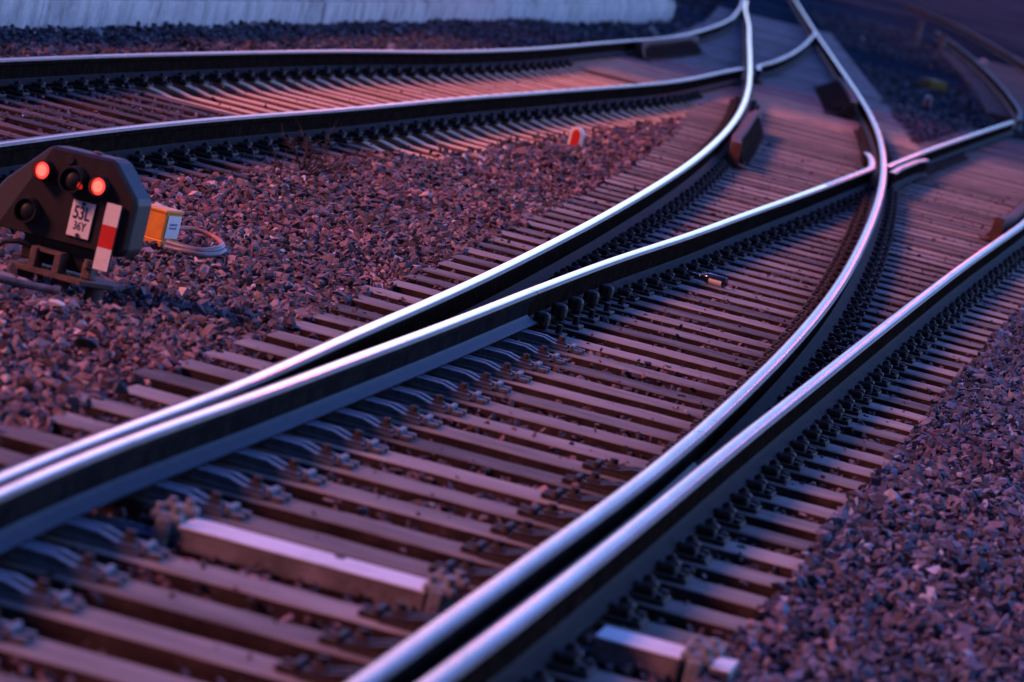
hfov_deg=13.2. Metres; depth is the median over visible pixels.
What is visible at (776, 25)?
junction sleeper
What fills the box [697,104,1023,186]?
turnout sleeper
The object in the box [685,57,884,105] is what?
junction sleeper
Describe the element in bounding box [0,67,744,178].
closure rail
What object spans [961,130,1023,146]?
track sleeper
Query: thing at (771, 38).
junction sleeper
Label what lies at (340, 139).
track sleeper
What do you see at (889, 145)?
turnout sleeper
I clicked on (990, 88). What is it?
track sleeper
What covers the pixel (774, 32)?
junction sleeper
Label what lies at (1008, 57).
distant rail
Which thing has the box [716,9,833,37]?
junction sleeper
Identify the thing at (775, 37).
junction sleeper
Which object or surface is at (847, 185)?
wing rail
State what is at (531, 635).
stock rail
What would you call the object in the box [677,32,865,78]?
junction sleeper
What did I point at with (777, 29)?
junction sleeper
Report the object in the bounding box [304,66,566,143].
track sleeper
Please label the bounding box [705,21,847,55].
junction sleeper
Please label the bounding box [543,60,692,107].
track sleeper
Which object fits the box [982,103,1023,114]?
track sleeper
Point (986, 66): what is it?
track sleeper
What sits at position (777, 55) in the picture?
junction sleeper
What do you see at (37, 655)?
turnout sleeper
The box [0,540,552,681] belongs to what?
turnout sleeper
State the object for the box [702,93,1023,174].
turnout sleeper
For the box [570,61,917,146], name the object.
junction sleeper
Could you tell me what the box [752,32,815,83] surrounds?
closure rail
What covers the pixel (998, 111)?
track sleeper
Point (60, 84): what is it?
track sleeper
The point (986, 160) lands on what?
track sleeper
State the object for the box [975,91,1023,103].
track sleeper
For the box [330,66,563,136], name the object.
track sleeper
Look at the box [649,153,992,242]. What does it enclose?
turnout sleeper
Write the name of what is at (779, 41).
junction sleeper
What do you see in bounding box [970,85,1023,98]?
track sleeper
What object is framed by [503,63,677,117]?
track sleeper
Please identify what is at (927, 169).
turnout sleeper
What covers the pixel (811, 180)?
turnout sleeper
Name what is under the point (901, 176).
wing rail
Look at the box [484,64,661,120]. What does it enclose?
track sleeper
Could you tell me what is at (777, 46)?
junction sleeper
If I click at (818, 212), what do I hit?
turnout sleeper
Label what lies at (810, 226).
turnout sleeper
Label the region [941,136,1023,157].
track sleeper
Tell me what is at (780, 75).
junction sleeper
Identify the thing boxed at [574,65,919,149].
junction sleeper
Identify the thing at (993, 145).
track sleeper
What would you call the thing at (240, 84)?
track sleeper
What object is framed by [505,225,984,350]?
turnout sleeper
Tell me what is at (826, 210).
turnout sleeper
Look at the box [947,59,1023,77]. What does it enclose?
track sleeper
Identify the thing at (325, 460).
turnout sleeper
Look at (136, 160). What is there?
track sleeper
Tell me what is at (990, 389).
shoulder gravel
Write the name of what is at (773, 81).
junction sleeper
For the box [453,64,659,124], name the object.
track sleeper
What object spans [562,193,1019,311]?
turnout sleeper
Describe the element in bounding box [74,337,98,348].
dark rock
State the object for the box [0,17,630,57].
sooty gravel
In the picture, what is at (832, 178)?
turnout sleeper
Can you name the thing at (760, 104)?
junction sleeper
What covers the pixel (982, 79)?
track sleeper
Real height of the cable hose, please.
0.090 m
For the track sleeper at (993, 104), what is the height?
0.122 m
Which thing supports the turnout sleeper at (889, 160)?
on the ground
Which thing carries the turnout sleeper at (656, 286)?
on the ground
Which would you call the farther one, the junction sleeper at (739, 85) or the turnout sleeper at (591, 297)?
the junction sleeper at (739, 85)
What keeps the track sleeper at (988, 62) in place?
on the ground
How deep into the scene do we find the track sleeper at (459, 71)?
43.72 m
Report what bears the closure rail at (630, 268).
on the turnout sleeper at (590, 321)
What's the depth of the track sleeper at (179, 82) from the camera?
32.95 m
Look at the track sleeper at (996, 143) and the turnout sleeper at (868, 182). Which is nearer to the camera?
the turnout sleeper at (868, 182)
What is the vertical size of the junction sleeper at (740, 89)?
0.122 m
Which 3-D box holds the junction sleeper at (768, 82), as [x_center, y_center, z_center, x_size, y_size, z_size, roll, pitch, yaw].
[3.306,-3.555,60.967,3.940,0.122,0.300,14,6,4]
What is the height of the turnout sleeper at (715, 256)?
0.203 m
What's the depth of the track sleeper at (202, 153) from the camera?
27.24 m
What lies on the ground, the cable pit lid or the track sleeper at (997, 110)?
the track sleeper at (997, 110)
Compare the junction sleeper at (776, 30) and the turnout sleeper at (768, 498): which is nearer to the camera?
the turnout sleeper at (768, 498)
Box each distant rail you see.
[904,5,1023,71]
[932,31,1021,132]
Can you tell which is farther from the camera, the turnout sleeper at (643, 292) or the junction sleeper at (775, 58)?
the junction sleeper at (775, 58)
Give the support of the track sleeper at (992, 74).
on the ground
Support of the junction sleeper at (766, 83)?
on the ground
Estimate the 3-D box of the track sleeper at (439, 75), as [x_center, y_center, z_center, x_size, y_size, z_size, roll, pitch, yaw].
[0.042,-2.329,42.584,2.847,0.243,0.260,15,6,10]
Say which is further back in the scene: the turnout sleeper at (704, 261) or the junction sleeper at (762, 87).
the junction sleeper at (762, 87)
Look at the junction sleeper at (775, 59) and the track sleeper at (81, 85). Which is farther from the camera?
the junction sleeper at (775, 59)
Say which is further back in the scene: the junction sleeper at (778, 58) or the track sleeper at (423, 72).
the junction sleeper at (778, 58)
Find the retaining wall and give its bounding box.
[0,0,675,36]
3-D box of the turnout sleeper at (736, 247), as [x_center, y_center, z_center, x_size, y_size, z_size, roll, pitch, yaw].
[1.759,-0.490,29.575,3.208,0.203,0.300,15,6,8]
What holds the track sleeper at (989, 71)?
on the ground
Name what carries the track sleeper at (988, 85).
on the ground
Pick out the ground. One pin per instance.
(998, 22)
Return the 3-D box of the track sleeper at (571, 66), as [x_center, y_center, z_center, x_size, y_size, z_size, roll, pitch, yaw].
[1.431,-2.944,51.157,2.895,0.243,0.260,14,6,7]
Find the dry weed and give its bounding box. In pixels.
[268,121,354,179]
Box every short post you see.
[912,21,924,45]
[935,34,946,57]
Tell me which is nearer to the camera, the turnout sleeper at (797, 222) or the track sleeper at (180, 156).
the track sleeper at (180, 156)
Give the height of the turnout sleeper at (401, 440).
0.203 m
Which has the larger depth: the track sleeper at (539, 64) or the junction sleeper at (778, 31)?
the junction sleeper at (778, 31)
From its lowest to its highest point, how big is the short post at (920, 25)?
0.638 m
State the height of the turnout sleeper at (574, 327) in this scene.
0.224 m
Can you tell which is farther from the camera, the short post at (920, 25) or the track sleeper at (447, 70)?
the short post at (920, 25)
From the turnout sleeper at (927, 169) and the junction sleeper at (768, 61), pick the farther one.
the junction sleeper at (768, 61)
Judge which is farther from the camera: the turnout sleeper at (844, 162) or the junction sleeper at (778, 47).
the junction sleeper at (778, 47)
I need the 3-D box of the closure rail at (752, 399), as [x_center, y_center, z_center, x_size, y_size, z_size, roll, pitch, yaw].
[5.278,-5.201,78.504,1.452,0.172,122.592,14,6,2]
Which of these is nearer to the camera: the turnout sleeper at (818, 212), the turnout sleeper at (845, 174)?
the turnout sleeper at (818, 212)
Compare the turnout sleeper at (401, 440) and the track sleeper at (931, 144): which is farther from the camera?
the track sleeper at (931, 144)
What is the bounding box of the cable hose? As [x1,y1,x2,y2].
[163,226,226,257]
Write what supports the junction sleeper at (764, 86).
on the ground
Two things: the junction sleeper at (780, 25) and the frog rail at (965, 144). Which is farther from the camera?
the junction sleeper at (780, 25)
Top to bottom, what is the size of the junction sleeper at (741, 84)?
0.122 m
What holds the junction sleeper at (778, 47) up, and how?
on the ground
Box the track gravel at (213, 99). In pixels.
[5,75,1012,681]
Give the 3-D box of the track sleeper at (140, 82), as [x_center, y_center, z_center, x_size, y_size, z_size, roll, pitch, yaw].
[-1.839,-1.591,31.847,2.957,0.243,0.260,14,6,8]
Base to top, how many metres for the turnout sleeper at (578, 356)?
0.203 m
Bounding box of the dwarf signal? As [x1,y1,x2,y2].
[0,146,151,308]
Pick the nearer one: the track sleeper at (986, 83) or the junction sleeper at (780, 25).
the track sleeper at (986, 83)
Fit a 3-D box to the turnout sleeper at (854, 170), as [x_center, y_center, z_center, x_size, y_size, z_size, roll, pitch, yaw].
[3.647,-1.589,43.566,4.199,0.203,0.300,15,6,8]
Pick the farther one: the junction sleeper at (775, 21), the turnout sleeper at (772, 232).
the junction sleeper at (775, 21)
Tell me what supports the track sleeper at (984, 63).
on the ground
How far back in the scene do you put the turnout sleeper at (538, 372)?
19.98 m
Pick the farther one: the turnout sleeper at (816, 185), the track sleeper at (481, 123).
the turnout sleeper at (816, 185)
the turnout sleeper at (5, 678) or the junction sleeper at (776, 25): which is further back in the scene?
the junction sleeper at (776, 25)
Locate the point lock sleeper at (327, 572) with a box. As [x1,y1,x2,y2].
[82,496,737,681]
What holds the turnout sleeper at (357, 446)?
on the ground
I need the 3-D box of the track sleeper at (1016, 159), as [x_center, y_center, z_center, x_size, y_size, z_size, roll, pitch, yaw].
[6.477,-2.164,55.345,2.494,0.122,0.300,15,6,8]
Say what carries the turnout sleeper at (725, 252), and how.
on the ground
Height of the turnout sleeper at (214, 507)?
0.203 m
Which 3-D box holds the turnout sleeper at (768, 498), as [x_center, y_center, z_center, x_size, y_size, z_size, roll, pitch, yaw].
[0.032,0.386,17.903,2.642,0.203,0.300,15,6,8]
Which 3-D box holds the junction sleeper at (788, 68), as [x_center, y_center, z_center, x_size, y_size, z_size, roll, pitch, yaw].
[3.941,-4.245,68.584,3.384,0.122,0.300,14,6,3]
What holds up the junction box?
on the ground
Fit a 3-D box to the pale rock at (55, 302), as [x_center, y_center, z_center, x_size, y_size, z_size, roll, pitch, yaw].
[-1.859,-0.151,18.086,0.081,0.036,0.052,13,6,-2]
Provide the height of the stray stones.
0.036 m
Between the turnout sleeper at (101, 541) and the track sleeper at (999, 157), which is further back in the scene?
the track sleeper at (999, 157)
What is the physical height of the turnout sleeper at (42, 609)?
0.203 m
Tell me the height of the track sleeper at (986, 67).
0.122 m
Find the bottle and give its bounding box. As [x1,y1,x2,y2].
[688,271,727,287]
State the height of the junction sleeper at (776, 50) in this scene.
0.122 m
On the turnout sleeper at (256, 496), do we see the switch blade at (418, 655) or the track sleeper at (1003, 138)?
the switch blade at (418, 655)
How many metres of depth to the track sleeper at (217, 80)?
34.08 m
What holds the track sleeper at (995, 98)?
on the ground
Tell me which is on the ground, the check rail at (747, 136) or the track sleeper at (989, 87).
the track sleeper at (989, 87)
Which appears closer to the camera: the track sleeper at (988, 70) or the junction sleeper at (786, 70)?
the junction sleeper at (786, 70)
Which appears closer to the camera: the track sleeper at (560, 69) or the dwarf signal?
the dwarf signal
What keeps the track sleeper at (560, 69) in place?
on the ground
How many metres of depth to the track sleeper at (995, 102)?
76.24 m
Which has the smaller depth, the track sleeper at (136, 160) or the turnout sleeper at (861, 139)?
the track sleeper at (136, 160)
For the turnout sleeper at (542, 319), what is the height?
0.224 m
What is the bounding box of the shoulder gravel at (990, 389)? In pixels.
[696,303,1023,681]
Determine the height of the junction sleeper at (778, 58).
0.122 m
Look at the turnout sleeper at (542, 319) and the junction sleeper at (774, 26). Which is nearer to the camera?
the turnout sleeper at (542, 319)
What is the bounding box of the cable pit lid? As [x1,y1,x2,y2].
[918,77,946,92]
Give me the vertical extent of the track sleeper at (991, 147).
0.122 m
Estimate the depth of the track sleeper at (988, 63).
104.59 m
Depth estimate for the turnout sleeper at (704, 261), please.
27.78 m
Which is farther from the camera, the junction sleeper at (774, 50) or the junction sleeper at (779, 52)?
the junction sleeper at (774, 50)
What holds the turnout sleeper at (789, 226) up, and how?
on the ground
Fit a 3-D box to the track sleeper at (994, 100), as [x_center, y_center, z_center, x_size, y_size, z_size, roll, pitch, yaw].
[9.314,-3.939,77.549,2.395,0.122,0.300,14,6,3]
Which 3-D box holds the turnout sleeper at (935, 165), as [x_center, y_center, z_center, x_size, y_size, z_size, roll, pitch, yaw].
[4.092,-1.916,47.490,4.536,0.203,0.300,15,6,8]
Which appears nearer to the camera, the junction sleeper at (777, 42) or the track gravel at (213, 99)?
the track gravel at (213, 99)
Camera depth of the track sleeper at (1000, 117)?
70.68 m
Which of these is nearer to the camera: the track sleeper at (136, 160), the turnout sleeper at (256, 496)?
the turnout sleeper at (256, 496)
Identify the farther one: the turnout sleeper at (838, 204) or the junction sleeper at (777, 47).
the junction sleeper at (777, 47)
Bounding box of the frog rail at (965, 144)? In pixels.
[886,121,1014,182]
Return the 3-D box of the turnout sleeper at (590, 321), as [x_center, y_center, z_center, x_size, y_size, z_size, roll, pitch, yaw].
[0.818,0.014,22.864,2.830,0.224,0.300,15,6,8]
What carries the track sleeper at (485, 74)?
on the ground
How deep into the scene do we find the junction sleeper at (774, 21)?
95.26 m
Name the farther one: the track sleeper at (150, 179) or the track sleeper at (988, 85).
the track sleeper at (988, 85)
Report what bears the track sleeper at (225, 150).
on the ground
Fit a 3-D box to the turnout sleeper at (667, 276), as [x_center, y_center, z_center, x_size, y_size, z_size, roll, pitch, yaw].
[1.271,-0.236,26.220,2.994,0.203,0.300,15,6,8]
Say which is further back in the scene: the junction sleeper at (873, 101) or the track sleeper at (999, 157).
the junction sleeper at (873, 101)
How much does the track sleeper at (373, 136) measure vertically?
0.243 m
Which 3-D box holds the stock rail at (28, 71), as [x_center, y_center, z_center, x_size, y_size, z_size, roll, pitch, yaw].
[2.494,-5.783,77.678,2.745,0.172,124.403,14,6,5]
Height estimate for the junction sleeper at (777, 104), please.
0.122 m
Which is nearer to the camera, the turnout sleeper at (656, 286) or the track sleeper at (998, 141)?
the turnout sleeper at (656, 286)
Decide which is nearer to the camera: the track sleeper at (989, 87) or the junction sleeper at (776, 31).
the track sleeper at (989, 87)
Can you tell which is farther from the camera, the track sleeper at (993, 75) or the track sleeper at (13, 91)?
the track sleeper at (993, 75)
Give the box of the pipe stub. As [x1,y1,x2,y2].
[0,275,60,295]
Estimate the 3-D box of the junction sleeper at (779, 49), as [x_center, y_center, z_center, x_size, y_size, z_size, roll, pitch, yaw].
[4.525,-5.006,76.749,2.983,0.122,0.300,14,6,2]
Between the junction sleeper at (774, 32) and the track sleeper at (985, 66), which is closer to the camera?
the junction sleeper at (774, 32)
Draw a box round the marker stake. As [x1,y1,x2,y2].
[649,26,658,35]
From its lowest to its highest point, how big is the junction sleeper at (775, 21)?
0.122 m
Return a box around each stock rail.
[0,0,744,87]
[0,0,752,483]
[417,219,1023,681]
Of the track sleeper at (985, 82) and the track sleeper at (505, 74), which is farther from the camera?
the track sleeper at (985, 82)
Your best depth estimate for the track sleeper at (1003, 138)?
61.30 m
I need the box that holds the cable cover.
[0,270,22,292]
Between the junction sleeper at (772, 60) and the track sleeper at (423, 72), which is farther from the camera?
the junction sleeper at (772, 60)
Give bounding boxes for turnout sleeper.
[0,426,763,652]
[0,448,729,668]
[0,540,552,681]
[0,570,362,681]
[0,618,197,681]
[0,673,33,681]
[33,517,639,681]
[45,412,767,621]
[70,391,786,599]
[117,384,807,593]
[127,368,811,559]
[180,359,832,549]
[201,350,837,524]
[231,338,850,510]
[265,331,868,507]
[269,317,873,483]
[294,307,895,468]
[322,302,895,455]
[350,294,905,446]
[352,285,913,437]
[387,280,927,432]
[403,274,939,425]
[421,267,935,405]
[437,261,944,397]
[450,255,951,387]
[461,239,963,371]
[463,247,957,379]
[488,236,972,364]
[499,230,985,357]
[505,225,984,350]
[510,218,987,350]
[520,213,992,339]
[544,212,1000,331]
[545,207,1010,327]
[558,203,1007,320]
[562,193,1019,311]
[569,198,1016,319]
[586,181,1023,294]
[586,190,1023,304]
[595,187,1023,299]
[605,179,1023,288]
[612,177,1023,283]
[617,173,1023,278]
[618,168,1023,273]
[624,165,1023,268]
[626,161,1023,263]
[638,160,1023,255]
[641,156,1023,246]
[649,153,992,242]
[651,147,988,233]
[651,150,985,236]
[655,137,992,223]
[659,145,991,230]
[661,142,992,227]
[666,136,993,219]
[672,131,1005,215]
[673,134,999,217]
[674,129,1007,212]
[677,117,1019,203]
[680,124,1013,208]
[680,126,1011,211]
[683,116,1021,201]
[684,122,1017,206]
[685,111,1023,196]
[686,114,1023,199]
[689,109,1023,194]
[692,105,1023,188]
[692,107,1023,191]
[694,101,1023,184]
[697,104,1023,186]
[698,99,1023,181]
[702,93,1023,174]
[703,98,1023,179]
[704,96,1023,177]
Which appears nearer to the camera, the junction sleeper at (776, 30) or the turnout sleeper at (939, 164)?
the turnout sleeper at (939, 164)
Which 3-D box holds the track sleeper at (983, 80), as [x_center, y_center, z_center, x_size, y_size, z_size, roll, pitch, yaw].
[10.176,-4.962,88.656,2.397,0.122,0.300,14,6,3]
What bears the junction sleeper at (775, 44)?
on the ground
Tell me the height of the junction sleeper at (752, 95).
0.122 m
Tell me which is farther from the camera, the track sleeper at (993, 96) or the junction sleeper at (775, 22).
the junction sleeper at (775, 22)
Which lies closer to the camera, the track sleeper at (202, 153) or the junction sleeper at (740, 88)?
the track sleeper at (202, 153)
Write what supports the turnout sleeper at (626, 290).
on the ground
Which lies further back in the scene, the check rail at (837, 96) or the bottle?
the check rail at (837, 96)
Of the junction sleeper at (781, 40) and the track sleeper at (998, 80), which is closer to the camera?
the junction sleeper at (781, 40)
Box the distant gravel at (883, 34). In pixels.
[550,0,1023,139]
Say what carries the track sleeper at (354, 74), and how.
on the ground
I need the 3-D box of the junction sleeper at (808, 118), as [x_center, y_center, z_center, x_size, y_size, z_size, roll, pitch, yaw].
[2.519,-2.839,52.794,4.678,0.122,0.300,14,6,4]
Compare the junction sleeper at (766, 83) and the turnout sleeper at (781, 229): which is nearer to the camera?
the turnout sleeper at (781, 229)
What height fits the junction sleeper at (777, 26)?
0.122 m
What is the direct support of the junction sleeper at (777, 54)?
on the ground
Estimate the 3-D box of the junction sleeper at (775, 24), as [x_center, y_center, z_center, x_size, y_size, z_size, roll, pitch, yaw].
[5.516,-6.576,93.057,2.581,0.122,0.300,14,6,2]
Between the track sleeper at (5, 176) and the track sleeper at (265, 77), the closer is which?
the track sleeper at (5, 176)
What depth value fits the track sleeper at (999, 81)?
91.03 m
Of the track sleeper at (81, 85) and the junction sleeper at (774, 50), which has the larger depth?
the junction sleeper at (774, 50)
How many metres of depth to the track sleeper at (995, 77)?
93.50 m
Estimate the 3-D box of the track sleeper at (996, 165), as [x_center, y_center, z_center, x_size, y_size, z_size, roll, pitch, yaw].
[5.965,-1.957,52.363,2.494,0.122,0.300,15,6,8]
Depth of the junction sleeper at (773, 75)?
63.82 m
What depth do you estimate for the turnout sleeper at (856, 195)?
38.50 m
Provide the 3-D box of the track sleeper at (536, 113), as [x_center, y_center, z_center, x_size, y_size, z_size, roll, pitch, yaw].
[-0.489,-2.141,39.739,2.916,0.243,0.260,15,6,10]
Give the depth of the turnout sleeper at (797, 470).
18.91 m
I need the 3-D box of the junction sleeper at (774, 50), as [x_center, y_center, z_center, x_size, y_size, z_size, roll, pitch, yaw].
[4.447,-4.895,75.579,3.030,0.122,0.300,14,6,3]
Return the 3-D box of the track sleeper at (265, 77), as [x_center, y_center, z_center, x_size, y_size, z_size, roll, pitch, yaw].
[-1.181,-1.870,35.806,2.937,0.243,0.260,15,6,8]
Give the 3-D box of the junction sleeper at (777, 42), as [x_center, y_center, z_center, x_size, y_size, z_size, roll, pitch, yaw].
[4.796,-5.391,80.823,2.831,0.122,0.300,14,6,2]
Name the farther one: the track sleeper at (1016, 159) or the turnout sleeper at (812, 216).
the track sleeper at (1016, 159)
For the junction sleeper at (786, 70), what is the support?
on the ground
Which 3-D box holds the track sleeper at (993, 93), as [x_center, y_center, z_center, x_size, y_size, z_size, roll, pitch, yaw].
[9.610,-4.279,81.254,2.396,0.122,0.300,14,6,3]
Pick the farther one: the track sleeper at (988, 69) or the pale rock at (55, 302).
the track sleeper at (988, 69)
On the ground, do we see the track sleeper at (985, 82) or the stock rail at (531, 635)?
the track sleeper at (985, 82)
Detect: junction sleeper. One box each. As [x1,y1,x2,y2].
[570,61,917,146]
[571,60,915,145]
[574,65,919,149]
[576,60,911,142]
[584,59,910,139]
[590,58,907,136]
[594,58,907,134]
[600,57,907,132]
[606,56,903,129]
[610,56,900,127]
[616,55,902,124]
[621,55,898,122]
[628,54,898,121]
[632,54,894,118]
[664,36,872,87]
[664,59,892,116]
[666,36,871,86]
[668,35,870,84]
[668,59,891,114]
[671,34,869,82]
[672,58,888,111]
[673,33,867,81]
[676,33,866,79]
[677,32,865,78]
[677,58,890,110]
[680,32,864,76]
[681,31,863,75]
[681,57,889,108]
[683,30,862,74]
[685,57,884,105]
[686,30,861,72]
[687,29,860,71]
[688,56,886,104]
[689,28,858,70]
[691,28,857,68]
[692,27,857,67]
[694,26,854,65]
[694,56,879,101]
[695,26,854,64]
[695,55,883,100]
[696,25,853,63]
[698,24,853,62]
[698,54,882,99]
[699,24,852,61]
[699,46,873,88]
[700,23,851,60]
[700,47,875,90]
[701,49,876,92]
[702,23,850,59]
[702,50,878,93]
[703,22,848,57]
[703,54,880,97]
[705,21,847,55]
[706,19,845,53]
[706,20,846,54]
[706,22,848,56]
[707,19,845,52]
[707,53,879,95]
[708,17,843,50]
[708,18,844,51]
[709,17,842,49]
[710,15,841,47]
[710,16,842,48]
[712,14,839,45]
[712,15,840,46]
[713,13,838,43]
[713,14,839,44]
[714,12,835,41]
[715,11,836,41]
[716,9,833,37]
[716,10,835,39]
[716,11,834,39]
[716,13,837,42]
[717,7,832,35]
[717,8,833,36]
[718,8,831,35]
[718,10,834,38]
[719,7,831,34]
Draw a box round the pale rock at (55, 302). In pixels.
[46,299,65,308]
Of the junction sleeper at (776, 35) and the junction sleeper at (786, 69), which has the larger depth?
the junction sleeper at (776, 35)
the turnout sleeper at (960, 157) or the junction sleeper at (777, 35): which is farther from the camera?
the junction sleeper at (777, 35)
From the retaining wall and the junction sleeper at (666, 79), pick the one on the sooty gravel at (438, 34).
the retaining wall
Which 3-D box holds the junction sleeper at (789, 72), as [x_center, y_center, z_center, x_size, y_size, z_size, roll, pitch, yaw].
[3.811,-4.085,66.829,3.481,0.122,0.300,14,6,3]
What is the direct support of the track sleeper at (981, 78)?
on the ground
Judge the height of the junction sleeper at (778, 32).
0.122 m
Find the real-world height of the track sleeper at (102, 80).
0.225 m
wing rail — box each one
[822,152,875,204]
[886,159,929,191]
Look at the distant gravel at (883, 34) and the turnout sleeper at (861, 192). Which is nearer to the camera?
the turnout sleeper at (861, 192)
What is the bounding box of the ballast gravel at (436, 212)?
[0,100,973,443]
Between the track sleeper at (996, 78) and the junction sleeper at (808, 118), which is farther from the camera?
the track sleeper at (996, 78)
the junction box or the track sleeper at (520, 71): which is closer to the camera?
the junction box
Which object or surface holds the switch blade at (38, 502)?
on the turnout sleeper at (823, 423)
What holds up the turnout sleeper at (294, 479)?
on the ground
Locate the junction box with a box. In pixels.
[143,204,183,249]
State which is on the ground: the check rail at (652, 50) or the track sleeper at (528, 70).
the track sleeper at (528, 70)
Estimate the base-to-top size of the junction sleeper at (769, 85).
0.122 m
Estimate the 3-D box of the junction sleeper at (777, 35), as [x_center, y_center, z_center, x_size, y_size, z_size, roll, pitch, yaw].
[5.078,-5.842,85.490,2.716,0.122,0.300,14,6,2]
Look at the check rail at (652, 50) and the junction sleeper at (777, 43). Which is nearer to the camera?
the check rail at (652, 50)
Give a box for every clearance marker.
[567,127,584,146]
[922,95,931,106]
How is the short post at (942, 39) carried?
on the ground
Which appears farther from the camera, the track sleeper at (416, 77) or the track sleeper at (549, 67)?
the track sleeper at (549, 67)
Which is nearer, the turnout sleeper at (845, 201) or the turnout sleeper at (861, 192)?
the turnout sleeper at (845, 201)
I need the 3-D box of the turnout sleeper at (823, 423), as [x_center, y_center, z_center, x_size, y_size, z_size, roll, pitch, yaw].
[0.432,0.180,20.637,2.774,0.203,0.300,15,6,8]
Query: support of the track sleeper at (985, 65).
on the ground
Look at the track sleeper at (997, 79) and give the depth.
92.27 m
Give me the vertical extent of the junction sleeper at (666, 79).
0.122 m
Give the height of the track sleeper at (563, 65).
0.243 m
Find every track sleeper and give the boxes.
[0,80,308,168]
[0,91,288,174]
[0,104,273,181]
[0,112,251,180]
[0,121,231,182]
[0,129,201,186]
[0,140,186,194]
[0,170,15,183]
[22,78,326,165]
[45,77,345,168]
[67,76,366,165]
[88,75,384,162]
[108,74,429,166]
[128,73,383,150]
[145,187,167,193]
[147,72,437,159]
[166,72,448,157]
[185,71,485,162]
[203,70,490,155]
[221,69,513,157]
[238,69,505,150]
[254,69,514,148]
[270,67,518,142]
[286,68,537,145]
[300,67,551,142]
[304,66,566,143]
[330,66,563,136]
[344,65,568,135]
[358,65,603,139]
[372,66,615,141]
[387,65,596,131]
[401,65,602,129]
[414,65,628,130]
[427,65,630,127]
[440,65,641,126]
[452,65,650,126]
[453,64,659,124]
[474,64,661,122]
[484,63,675,120]
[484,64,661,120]
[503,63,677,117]
[511,62,685,117]
[520,61,684,114]
[528,61,688,111]
[536,61,691,109]
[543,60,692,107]
[550,59,697,105]
[557,58,701,101]
[563,58,706,100]
[915,145,1023,172]
[919,143,1023,170]
[923,142,1023,167]
[927,141,1023,165]
[931,140,1023,164]
[934,139,1023,161]
[938,137,1023,159]
[941,53,1022,72]
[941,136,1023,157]
[942,51,1021,70]
[942,52,1023,72]
[942,54,1023,73]
[944,55,1023,74]
[945,56,1023,75]
[945,57,1022,75]
[945,135,1023,155]
[946,58,1023,76]
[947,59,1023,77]
[948,60,1022,77]
[949,134,1023,153]
[950,61,1023,79]
[951,62,1022,79]
[952,63,1023,80]
[952,133,1023,151]
[953,64,1023,81]
[954,65,1021,81]
[955,66,1023,82]
[955,132,1023,150]
[956,68,1023,84]
[956,69,1022,84]
[957,70,1023,85]
[958,70,1023,86]
[958,131,1023,148]
[959,71,1023,87]
[961,74,1023,88]
[961,75,1023,89]
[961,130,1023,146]
[962,75,1023,90]
[963,76,1023,91]
[964,78,1023,92]
[965,79,1022,92]
[965,80,1023,93]
[965,129,1023,144]
[966,81,1023,94]
[967,82,1023,95]
[968,83,1023,96]
[968,129,1023,143]
[969,84,1023,97]
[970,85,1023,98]
[971,128,1023,141]
[972,87,1023,100]
[973,89,1022,100]
[974,90,1023,101]
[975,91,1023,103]
[977,93,1023,105]
[978,96,1023,107]
[980,98,1023,109]
[981,101,1023,111]
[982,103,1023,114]
[983,106,1023,116]
[984,108,1023,117]
[986,110,1023,125]
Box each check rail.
[633,35,706,61]
[727,110,765,169]
[813,77,857,117]
[979,199,1023,240]
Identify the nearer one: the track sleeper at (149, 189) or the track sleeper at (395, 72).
the track sleeper at (149, 189)
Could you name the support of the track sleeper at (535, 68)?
on the ground
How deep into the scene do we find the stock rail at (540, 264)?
21.62 m
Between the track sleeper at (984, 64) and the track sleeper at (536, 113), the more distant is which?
the track sleeper at (984, 64)
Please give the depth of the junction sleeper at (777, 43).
80.14 m
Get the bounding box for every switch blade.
[0,289,537,555]
[346,430,706,681]
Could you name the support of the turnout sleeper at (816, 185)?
on the ground
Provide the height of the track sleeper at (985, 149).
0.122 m
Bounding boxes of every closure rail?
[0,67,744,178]
[527,185,828,326]
[692,0,886,465]
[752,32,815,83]
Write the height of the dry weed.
0.380 m
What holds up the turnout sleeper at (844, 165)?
on the ground
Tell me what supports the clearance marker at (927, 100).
on the distant gravel at (883, 34)
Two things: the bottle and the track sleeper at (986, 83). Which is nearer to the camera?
the bottle
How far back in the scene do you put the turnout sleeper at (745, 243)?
30.02 m
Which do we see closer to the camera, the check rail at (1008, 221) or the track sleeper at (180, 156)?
the track sleeper at (180, 156)
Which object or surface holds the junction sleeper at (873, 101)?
on the ground
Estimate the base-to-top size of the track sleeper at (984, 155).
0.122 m
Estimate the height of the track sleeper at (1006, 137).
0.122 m
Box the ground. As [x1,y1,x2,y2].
[0,0,1023,681]
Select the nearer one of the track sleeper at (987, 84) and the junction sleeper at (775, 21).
the track sleeper at (987, 84)
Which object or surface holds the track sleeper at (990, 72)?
on the ground
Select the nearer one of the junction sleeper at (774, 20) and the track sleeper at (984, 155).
the track sleeper at (984, 155)
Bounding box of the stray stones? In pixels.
[2,73,1023,681]
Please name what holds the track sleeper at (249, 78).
on the ground
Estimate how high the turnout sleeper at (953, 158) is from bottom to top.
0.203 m
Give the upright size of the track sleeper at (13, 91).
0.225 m
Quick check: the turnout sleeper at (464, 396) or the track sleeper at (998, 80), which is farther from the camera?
the track sleeper at (998, 80)
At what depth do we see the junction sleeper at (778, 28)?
90.61 m
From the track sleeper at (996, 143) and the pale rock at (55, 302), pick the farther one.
the track sleeper at (996, 143)
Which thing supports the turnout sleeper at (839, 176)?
on the ground
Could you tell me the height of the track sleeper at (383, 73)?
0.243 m
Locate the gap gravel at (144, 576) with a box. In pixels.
[0,88,1023,681]

